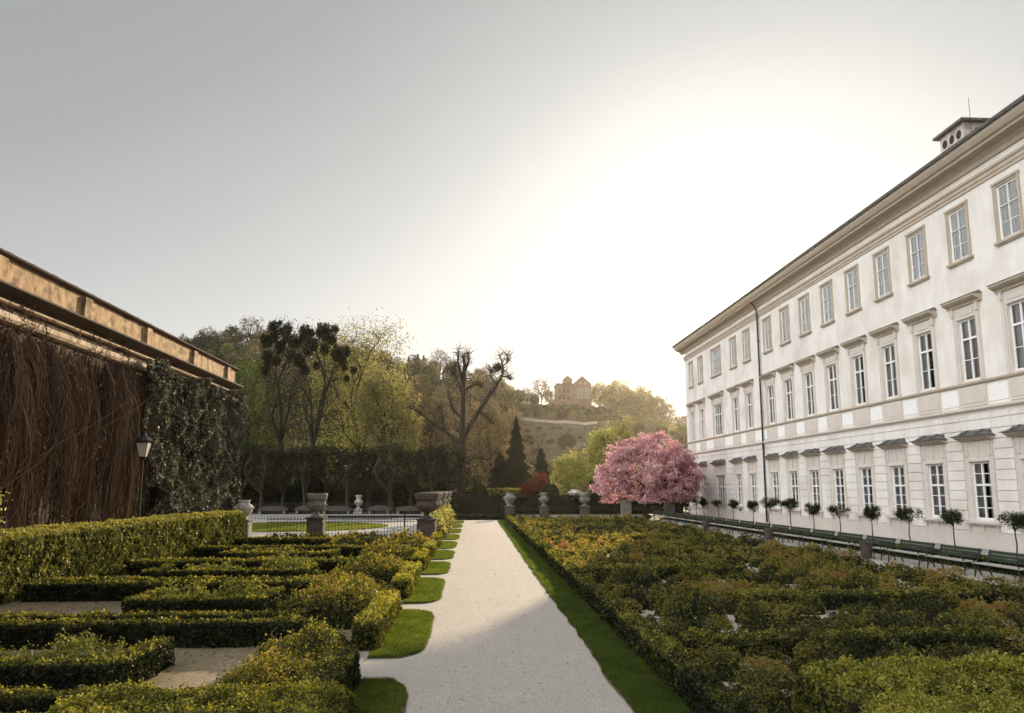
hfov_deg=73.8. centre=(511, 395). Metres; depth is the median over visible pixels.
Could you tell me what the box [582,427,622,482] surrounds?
leafy tree
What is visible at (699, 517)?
garden bench
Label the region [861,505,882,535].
standard tree
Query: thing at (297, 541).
hedge
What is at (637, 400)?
budding tree
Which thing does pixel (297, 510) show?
stone bench
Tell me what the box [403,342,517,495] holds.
bare tree
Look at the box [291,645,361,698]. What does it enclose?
edging hedge
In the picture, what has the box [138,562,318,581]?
box hedge
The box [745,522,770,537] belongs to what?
garden bench
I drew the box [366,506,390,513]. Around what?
stone bench
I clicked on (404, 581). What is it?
edging hedge
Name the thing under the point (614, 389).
leafy tree
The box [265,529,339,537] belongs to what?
rose bush
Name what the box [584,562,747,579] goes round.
scroll hedge
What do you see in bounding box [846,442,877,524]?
window
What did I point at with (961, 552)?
garden bench
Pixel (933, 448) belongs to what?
window
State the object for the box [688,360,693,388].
window
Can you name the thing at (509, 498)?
urn
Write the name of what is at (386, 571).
rose bush
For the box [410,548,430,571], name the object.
edging hedge
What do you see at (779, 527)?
garden bench
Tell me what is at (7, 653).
peony bush
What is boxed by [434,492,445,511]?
urn
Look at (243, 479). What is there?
clipped tree
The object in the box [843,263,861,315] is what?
window
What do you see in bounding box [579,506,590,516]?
pedestal
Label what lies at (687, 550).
scroll hedge
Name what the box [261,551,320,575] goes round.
peony bush
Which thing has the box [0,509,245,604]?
tall hedge
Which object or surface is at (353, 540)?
rose bush
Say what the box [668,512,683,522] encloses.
garden bench
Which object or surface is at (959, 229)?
window
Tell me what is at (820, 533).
garden bench
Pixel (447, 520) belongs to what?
urn shrub
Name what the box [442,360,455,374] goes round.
leafy tree
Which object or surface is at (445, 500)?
urn
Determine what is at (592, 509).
iron fence
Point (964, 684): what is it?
clipped mound
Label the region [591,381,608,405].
leafy tree
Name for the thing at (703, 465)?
window
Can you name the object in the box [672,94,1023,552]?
palace
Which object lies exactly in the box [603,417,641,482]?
leafy tree
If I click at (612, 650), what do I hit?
grass
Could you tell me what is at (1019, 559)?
garden bench
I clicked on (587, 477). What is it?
shrub
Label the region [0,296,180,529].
dead creeper
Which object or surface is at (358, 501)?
urn
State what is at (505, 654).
path pebbles
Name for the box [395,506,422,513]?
stone bench
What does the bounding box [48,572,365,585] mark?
hedge
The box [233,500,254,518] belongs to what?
urn
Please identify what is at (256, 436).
leafy tree
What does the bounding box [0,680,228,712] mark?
hedge
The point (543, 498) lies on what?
urn
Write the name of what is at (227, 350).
hill
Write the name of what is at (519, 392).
leafy tree
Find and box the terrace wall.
[521,418,596,424]
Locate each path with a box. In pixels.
[351,520,633,712]
[644,519,1023,587]
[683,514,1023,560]
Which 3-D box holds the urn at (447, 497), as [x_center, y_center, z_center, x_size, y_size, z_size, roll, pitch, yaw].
[-5.473,8.066,52.944,1.350,1.401,1.350,0,-8,-3]
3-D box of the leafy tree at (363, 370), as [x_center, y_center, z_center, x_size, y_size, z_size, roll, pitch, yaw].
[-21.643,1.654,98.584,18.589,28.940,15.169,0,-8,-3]
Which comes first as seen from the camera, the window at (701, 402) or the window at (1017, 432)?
the window at (1017, 432)
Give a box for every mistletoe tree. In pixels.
[252,315,314,478]
[279,317,356,472]
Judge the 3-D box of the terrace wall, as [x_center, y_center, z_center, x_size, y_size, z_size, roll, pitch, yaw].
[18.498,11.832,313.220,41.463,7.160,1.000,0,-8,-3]
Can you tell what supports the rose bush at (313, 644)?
on the bed gravel at (198, 672)
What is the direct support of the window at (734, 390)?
in the palace
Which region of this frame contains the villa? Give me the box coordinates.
[517,393,539,403]
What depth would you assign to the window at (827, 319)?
46.37 m
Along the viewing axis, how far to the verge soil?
11.66 m
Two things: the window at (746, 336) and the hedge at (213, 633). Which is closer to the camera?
the hedge at (213, 633)
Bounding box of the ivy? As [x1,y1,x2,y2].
[141,358,249,515]
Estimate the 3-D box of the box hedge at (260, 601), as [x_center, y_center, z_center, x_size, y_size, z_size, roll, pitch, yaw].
[-6.877,4.646,15.409,3.113,0.606,1.817,0,-8,-3]
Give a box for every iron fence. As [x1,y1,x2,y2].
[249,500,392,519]
[267,516,306,535]
[325,513,416,535]
[501,506,707,516]
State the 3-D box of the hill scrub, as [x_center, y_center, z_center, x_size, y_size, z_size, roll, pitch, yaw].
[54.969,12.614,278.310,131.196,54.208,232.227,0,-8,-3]
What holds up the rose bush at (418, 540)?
on the bed gravel at (198, 672)
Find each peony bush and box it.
[0,641,15,665]
[4,627,129,665]
[154,579,222,601]
[182,559,247,572]
[209,575,282,612]
[250,544,309,554]
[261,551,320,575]
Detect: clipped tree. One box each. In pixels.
[238,444,262,499]
[243,441,284,507]
[264,447,299,506]
[280,443,328,504]
[307,443,345,506]
[329,447,368,506]
[347,446,387,512]
[371,441,409,513]
[392,448,424,505]
[409,444,455,491]
[433,443,469,504]
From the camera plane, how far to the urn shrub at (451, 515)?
50.42 m
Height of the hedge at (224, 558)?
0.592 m
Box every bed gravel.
[0,574,355,698]
[530,526,1015,701]
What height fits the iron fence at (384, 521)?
1.470 m
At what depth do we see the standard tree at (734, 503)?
58.23 m
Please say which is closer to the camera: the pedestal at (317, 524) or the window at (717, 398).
the pedestal at (317, 524)
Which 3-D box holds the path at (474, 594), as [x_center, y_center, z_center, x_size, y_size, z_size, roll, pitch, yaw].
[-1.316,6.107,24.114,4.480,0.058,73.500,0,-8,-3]
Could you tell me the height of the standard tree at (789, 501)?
2.332 m
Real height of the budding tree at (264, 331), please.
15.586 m
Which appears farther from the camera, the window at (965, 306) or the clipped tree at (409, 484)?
the clipped tree at (409, 484)
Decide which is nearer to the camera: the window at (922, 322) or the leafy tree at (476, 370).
the window at (922, 322)
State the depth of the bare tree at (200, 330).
382.91 m
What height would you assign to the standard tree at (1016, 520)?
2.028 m
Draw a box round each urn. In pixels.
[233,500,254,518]
[306,492,327,516]
[354,495,362,508]
[414,492,439,518]
[421,492,442,513]
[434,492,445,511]
[435,491,449,503]
[438,491,447,510]
[503,493,515,505]
[539,493,548,505]
[567,489,582,494]
[579,493,589,505]
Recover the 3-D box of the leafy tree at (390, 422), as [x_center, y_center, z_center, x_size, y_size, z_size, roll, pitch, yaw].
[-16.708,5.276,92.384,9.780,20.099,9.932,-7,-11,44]
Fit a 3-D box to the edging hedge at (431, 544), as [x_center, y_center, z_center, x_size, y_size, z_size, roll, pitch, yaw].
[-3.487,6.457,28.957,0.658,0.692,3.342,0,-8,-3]
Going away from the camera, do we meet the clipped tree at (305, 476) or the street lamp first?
the street lamp
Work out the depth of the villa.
409.52 m
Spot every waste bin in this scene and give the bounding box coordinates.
[702,520,710,528]
[764,528,774,540]
[859,538,874,558]
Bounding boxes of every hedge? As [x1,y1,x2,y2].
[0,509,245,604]
[0,607,305,626]
[0,612,310,650]
[0,635,175,697]
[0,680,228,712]
[0,710,47,712]
[20,577,371,601]
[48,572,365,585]
[120,585,286,617]
[127,557,361,575]
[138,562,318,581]
[141,555,376,562]
[192,544,410,558]
[202,543,402,548]
[218,547,341,558]
[232,536,409,545]
[242,535,381,540]
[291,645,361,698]
[350,589,402,651]
[390,560,422,599]
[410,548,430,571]
[421,538,437,556]
[429,531,443,546]
[451,494,683,513]
[453,513,518,519]
[465,487,538,495]
[504,514,767,712]
[518,518,629,522]
[542,534,680,543]
[570,524,690,530]
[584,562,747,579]
[660,545,820,556]
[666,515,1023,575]
[678,623,1008,659]
[732,585,1023,610]
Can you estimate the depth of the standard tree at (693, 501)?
67.92 m
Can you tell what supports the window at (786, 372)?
in the palace
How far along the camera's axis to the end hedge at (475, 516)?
61.11 m
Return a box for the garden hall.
[0,248,243,529]
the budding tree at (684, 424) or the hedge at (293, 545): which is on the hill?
the budding tree at (684, 424)
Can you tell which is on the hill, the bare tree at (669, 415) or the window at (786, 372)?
the bare tree at (669, 415)
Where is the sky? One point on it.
(577, 187)
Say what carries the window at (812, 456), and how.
in the palace
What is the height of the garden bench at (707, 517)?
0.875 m
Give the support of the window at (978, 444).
in the palace
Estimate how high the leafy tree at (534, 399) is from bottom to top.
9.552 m
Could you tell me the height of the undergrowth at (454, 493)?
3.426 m
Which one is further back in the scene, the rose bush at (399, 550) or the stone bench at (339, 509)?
the stone bench at (339, 509)
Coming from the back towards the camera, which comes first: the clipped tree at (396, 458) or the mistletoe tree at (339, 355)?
the mistletoe tree at (339, 355)
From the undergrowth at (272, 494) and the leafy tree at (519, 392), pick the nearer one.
the undergrowth at (272, 494)
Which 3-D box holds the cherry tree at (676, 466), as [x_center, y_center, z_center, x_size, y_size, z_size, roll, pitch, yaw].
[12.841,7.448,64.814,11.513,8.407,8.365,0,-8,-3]
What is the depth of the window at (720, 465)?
66.13 m
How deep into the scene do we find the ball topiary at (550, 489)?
80.97 m
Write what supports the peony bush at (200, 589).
on the bed gravel at (198, 672)
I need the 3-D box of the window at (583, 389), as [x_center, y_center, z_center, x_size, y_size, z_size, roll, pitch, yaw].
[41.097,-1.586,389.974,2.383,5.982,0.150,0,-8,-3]
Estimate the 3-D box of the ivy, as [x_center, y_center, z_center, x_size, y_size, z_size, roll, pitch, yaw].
[-16.022,3.371,35.165,5.586,8.506,13.962,4,-9,-27]
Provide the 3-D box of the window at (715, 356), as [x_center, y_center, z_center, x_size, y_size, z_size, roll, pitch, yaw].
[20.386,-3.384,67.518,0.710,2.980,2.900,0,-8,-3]
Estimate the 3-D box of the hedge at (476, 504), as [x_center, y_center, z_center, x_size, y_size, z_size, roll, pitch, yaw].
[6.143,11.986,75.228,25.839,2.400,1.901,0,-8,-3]
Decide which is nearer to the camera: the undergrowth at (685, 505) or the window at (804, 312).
the window at (804, 312)
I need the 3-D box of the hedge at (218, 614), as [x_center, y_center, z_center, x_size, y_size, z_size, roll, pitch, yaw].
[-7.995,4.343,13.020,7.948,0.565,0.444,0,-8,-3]
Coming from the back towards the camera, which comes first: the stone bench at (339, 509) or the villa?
the villa
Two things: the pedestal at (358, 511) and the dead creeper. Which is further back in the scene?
the pedestal at (358, 511)
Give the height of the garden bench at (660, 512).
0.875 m
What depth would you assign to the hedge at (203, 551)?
27.48 m
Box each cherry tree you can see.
[588,430,706,517]
[657,459,703,514]
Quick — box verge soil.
[367,521,636,712]
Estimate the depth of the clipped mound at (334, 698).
6.62 m
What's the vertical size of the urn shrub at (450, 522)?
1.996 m
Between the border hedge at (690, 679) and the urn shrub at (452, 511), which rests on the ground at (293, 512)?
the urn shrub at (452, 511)
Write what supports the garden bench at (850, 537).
on the bench path at (911, 563)
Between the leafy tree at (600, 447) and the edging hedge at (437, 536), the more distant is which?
the leafy tree at (600, 447)
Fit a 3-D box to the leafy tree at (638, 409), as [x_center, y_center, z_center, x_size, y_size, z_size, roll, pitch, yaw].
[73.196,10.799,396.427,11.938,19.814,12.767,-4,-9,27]
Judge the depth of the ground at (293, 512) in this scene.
73.53 m
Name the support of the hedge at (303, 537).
on the ground at (293, 512)
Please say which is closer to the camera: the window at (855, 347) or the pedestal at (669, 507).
the window at (855, 347)
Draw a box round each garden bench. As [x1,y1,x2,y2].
[647,510,659,519]
[654,511,666,520]
[661,511,674,521]
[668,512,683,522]
[677,513,692,523]
[685,515,702,526]
[695,516,713,528]
[706,517,725,530]
[718,518,738,533]
[731,520,753,535]
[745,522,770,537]
[762,524,788,541]
[780,526,810,544]
[801,529,834,549]
[825,532,862,550]
[853,535,896,560]
[885,539,934,566]
[924,544,982,574]
[971,550,1023,583]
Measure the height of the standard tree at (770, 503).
2.406 m
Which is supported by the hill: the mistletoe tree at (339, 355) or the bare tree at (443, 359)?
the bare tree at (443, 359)
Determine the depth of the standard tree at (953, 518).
31.37 m
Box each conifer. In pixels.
[488,453,506,487]
[501,417,532,489]
[535,448,550,482]
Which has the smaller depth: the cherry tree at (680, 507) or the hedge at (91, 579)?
the hedge at (91, 579)
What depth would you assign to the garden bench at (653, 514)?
61.32 m
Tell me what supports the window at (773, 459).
in the palace
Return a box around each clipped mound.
[48,677,363,712]
[790,649,1023,712]
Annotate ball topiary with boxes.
[471,483,487,494]
[542,483,559,494]
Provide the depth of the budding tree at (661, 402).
393.61 m
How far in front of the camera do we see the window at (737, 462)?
61.48 m
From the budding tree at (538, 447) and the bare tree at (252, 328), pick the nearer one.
the budding tree at (538, 447)
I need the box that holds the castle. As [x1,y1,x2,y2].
[549,375,591,405]
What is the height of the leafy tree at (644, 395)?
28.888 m
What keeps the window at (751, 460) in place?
in the palace
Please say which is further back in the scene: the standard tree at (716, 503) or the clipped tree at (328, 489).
the clipped tree at (328, 489)
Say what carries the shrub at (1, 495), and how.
on the ground at (293, 512)
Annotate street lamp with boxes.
[135,432,153,516]
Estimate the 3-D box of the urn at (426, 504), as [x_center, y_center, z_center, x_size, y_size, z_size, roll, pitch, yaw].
[-4.572,5.874,36.717,1.380,1.397,1.350,0,-8,-3]
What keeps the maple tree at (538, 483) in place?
on the ground at (293, 512)
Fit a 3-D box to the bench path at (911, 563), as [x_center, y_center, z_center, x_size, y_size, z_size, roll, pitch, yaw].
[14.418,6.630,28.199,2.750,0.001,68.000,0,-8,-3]
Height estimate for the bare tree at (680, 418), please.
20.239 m
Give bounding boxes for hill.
[177,330,687,495]
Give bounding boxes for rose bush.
[215,638,317,698]
[253,615,355,668]
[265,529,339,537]
[279,567,397,629]
[316,568,394,595]
[321,533,376,545]
[327,549,409,586]
[331,529,386,537]
[354,549,405,569]
[359,536,421,562]
[380,527,428,547]
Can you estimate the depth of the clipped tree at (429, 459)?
76.84 m
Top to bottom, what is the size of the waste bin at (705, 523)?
0.820 m
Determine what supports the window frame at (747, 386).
in the palace
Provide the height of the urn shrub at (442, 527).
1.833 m
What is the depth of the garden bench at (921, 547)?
25.32 m
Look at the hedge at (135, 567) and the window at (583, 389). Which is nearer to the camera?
the hedge at (135, 567)
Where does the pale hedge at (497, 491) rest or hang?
on the ground at (293, 512)
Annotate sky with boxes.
[0,0,1023,422]
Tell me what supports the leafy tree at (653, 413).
on the hill
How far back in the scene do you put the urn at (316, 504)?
36.36 m
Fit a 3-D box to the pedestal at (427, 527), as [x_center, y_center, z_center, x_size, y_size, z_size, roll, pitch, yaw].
[-4.575,7.161,36.542,1.100,1.200,1.100,0,-8,-3]
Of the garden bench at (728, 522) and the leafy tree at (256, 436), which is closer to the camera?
the garden bench at (728, 522)
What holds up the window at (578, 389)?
in the castle
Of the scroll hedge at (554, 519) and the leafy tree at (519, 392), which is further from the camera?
the leafy tree at (519, 392)
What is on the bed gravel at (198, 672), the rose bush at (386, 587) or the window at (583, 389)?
the rose bush at (386, 587)
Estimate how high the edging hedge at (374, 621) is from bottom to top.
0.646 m
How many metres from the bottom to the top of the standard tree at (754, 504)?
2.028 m
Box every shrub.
[0,491,12,523]
[416,509,448,537]
[434,505,449,533]
[438,503,452,529]
[443,502,455,523]
[444,504,453,525]
[520,482,534,495]
[548,450,598,494]
[567,468,597,493]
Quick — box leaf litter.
[11,576,381,687]
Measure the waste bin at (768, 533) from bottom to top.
0.820 m
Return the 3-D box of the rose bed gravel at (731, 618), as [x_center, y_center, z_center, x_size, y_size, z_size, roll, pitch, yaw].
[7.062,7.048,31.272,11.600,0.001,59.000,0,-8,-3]
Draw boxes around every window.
[577,388,580,397]
[582,388,585,397]
[586,388,589,397]
[686,402,696,451]
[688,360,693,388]
[694,398,705,450]
[697,355,703,384]
[697,461,708,507]
[707,390,724,448]
[710,344,721,378]
[710,459,727,510]
[726,384,740,445]
[728,335,737,369]
[729,457,744,512]
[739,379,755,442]
[741,327,750,363]
[741,456,758,513]
[759,370,777,439]
[761,315,772,354]
[762,453,781,515]
[775,363,796,436]
[778,304,790,346]
[779,451,801,517]
[794,355,817,433]
[797,292,811,337]
[798,448,823,519]
[816,345,842,429]
[819,279,834,327]
[820,446,848,521]
[840,334,870,425]
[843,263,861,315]
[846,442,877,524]
[869,322,902,420]
[871,245,893,302]
[875,439,912,527]
[902,307,941,414]
[904,224,929,286]
[910,434,952,530]
[940,290,987,407]
[943,199,973,268]
[950,429,1001,535]
[986,272,1023,399]
[990,169,1023,246]
[998,425,1023,537]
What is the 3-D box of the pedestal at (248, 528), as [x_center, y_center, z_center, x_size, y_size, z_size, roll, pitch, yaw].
[-14.388,7.171,36.435,0.920,1.150,0.920,0,-8,-3]
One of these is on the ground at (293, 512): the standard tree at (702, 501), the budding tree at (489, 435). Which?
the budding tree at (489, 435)
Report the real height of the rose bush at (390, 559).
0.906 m
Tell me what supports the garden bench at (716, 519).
on the bench path at (911, 563)
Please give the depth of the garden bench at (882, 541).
27.21 m
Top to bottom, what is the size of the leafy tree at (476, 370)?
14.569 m
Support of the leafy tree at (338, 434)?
on the ground at (293, 512)
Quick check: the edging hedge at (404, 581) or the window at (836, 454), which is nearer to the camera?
the edging hedge at (404, 581)
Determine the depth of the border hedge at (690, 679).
10.61 m
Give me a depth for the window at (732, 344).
63.20 m
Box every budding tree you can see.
[251,348,331,482]
[257,328,269,336]
[405,378,458,486]
[435,377,505,487]
[458,395,530,485]
[523,424,555,480]
[542,390,553,403]
[600,388,619,409]
[625,392,646,414]
[648,394,671,421]
[673,414,686,427]
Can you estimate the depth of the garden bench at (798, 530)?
34.32 m
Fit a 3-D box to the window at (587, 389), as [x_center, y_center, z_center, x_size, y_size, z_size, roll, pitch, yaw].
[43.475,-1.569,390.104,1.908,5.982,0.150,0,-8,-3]
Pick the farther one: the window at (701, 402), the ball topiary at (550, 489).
the ball topiary at (550, 489)
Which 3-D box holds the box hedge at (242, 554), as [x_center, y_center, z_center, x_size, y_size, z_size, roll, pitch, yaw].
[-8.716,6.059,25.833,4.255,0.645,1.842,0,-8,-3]
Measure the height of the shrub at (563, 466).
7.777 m
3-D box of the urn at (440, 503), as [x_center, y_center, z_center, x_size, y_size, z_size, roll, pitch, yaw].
[-4.800,6.420,40.784,1.350,1.404,1.370,0,-8,-3]
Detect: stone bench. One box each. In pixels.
[256,506,287,513]
[294,506,313,513]
[323,506,351,513]
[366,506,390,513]
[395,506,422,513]
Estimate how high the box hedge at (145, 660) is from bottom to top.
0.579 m
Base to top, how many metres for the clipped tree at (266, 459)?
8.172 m
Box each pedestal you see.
[244,519,254,537]
[305,516,327,536]
[353,509,363,513]
[416,518,437,538]
[504,506,514,513]
[538,506,549,517]
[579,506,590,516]
[619,500,631,516]
[663,501,675,517]
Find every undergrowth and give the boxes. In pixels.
[243,471,450,511]
[450,486,537,503]
[589,481,689,510]
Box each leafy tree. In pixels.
[224,324,243,345]
[233,346,295,477]
[233,385,253,470]
[293,342,379,480]
[296,307,423,479]
[352,360,427,473]
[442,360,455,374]
[470,367,486,378]
[514,389,524,403]
[529,394,539,404]
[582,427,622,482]
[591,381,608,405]
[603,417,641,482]
[604,378,632,409]
[618,386,639,411]
[630,384,657,416]
[630,400,647,416]
[644,402,660,417]
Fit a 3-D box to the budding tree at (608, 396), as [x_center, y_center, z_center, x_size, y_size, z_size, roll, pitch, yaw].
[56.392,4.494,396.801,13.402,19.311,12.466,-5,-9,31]
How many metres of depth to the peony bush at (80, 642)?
10.22 m
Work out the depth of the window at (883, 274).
40.06 m
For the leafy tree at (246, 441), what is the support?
on the ground at (293, 512)
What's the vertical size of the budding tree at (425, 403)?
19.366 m
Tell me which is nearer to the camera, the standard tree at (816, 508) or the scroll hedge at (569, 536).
the scroll hedge at (569, 536)
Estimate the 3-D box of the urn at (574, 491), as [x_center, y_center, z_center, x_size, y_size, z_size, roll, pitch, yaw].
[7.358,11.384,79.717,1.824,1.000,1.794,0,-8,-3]
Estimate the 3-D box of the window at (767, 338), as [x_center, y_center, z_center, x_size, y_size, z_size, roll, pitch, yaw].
[21.043,-4.989,55.651,0.710,2.980,1.780,0,-8,-3]
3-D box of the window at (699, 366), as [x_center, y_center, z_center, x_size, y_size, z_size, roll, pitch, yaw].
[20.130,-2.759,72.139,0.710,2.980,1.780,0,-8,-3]
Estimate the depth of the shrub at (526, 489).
82.11 m
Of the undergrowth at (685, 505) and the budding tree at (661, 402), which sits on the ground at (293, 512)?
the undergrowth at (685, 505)
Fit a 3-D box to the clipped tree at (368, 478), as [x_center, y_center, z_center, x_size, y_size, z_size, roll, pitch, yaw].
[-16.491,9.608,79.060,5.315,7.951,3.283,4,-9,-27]
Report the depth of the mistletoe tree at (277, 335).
93.33 m
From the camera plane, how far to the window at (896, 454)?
38.44 m
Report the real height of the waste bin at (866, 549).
0.820 m
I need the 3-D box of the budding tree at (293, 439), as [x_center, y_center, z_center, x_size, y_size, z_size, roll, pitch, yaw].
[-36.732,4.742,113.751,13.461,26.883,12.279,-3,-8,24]
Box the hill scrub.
[512,403,687,492]
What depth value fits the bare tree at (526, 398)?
401.95 m
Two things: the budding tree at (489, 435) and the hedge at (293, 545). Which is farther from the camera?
the budding tree at (489, 435)
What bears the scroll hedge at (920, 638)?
on the rose bed gravel at (731, 618)
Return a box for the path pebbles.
[395,534,625,711]
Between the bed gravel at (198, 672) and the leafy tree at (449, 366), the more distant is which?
the leafy tree at (449, 366)
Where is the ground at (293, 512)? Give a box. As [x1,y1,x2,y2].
[251,507,1005,574]
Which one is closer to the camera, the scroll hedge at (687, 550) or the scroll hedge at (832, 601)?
the scroll hedge at (832, 601)
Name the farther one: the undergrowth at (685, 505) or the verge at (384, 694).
the undergrowth at (685, 505)
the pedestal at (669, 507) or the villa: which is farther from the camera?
the villa
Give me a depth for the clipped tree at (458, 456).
79.65 m
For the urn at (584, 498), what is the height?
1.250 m
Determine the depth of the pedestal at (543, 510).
63.49 m
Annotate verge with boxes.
[356,588,419,712]
[501,524,671,712]
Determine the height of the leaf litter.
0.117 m
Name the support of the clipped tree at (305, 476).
on the ground at (293, 512)
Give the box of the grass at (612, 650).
[251,518,1023,712]
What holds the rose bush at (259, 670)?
on the bed gravel at (198, 672)
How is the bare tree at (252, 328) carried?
on the hill
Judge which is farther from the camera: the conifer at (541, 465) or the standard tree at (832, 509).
the conifer at (541, 465)
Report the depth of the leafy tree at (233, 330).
383.12 m
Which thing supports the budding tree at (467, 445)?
on the ground at (293, 512)
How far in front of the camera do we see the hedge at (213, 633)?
12.07 m
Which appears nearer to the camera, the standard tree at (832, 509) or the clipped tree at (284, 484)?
the standard tree at (832, 509)
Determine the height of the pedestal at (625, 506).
1.700 m
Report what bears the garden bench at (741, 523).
on the bench path at (911, 563)
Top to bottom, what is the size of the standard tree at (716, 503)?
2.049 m
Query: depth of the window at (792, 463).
50.98 m
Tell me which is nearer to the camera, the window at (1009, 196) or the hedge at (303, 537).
the window at (1009, 196)
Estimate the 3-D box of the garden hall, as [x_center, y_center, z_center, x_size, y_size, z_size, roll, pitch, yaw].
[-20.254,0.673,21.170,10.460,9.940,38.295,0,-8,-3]
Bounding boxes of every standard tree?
[688,495,704,513]
[697,498,708,515]
[709,499,726,511]
[727,498,740,518]
[746,500,760,523]
[759,497,779,522]
[778,497,799,528]
[805,501,821,528]
[824,504,851,534]
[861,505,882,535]
[892,506,923,543]
[937,508,965,545]
[995,510,1023,552]
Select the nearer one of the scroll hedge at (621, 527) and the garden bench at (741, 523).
the garden bench at (741, 523)
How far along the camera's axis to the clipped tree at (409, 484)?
78.98 m
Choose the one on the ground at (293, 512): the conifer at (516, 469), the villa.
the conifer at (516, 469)
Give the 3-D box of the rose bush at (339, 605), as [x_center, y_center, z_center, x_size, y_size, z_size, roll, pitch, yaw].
[-3.732,4.297,14.777,2.525,1.103,2.432,0,-8,-3]
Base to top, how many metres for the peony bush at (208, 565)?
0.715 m
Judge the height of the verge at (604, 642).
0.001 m
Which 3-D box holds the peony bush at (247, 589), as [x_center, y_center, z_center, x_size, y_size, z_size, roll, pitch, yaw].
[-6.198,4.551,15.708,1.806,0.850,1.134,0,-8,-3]
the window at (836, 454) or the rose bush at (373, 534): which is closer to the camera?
the rose bush at (373, 534)
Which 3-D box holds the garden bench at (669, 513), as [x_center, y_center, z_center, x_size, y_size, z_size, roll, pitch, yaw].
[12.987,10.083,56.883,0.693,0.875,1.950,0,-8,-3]
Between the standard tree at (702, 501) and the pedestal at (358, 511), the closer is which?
the standard tree at (702, 501)
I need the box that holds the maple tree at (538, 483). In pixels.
[529,471,547,494]
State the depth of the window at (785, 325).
52.65 m
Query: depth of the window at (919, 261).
36.94 m
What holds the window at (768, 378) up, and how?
in the palace
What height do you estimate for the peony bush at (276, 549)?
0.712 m
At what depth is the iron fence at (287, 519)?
36.49 m
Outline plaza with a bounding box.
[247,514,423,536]
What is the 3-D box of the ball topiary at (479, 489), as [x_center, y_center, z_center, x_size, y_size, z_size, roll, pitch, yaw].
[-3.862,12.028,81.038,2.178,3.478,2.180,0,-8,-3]
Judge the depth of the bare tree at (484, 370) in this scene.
388.69 m
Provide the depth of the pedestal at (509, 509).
63.49 m
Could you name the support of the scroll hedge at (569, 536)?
on the rose bed gravel at (731, 618)
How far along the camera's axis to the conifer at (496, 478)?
93.46 m
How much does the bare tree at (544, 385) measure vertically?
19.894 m
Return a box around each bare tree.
[199,326,215,336]
[239,316,265,338]
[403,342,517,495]
[430,349,451,378]
[478,363,495,377]
[521,387,532,403]
[531,377,551,403]
[657,401,677,420]
[668,413,685,423]
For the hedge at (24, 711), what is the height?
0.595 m
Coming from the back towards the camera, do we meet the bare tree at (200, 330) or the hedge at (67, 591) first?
the bare tree at (200, 330)
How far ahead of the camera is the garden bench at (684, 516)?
52.61 m
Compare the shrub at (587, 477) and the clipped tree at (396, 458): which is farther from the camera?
the shrub at (587, 477)
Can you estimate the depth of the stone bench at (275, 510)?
74.15 m

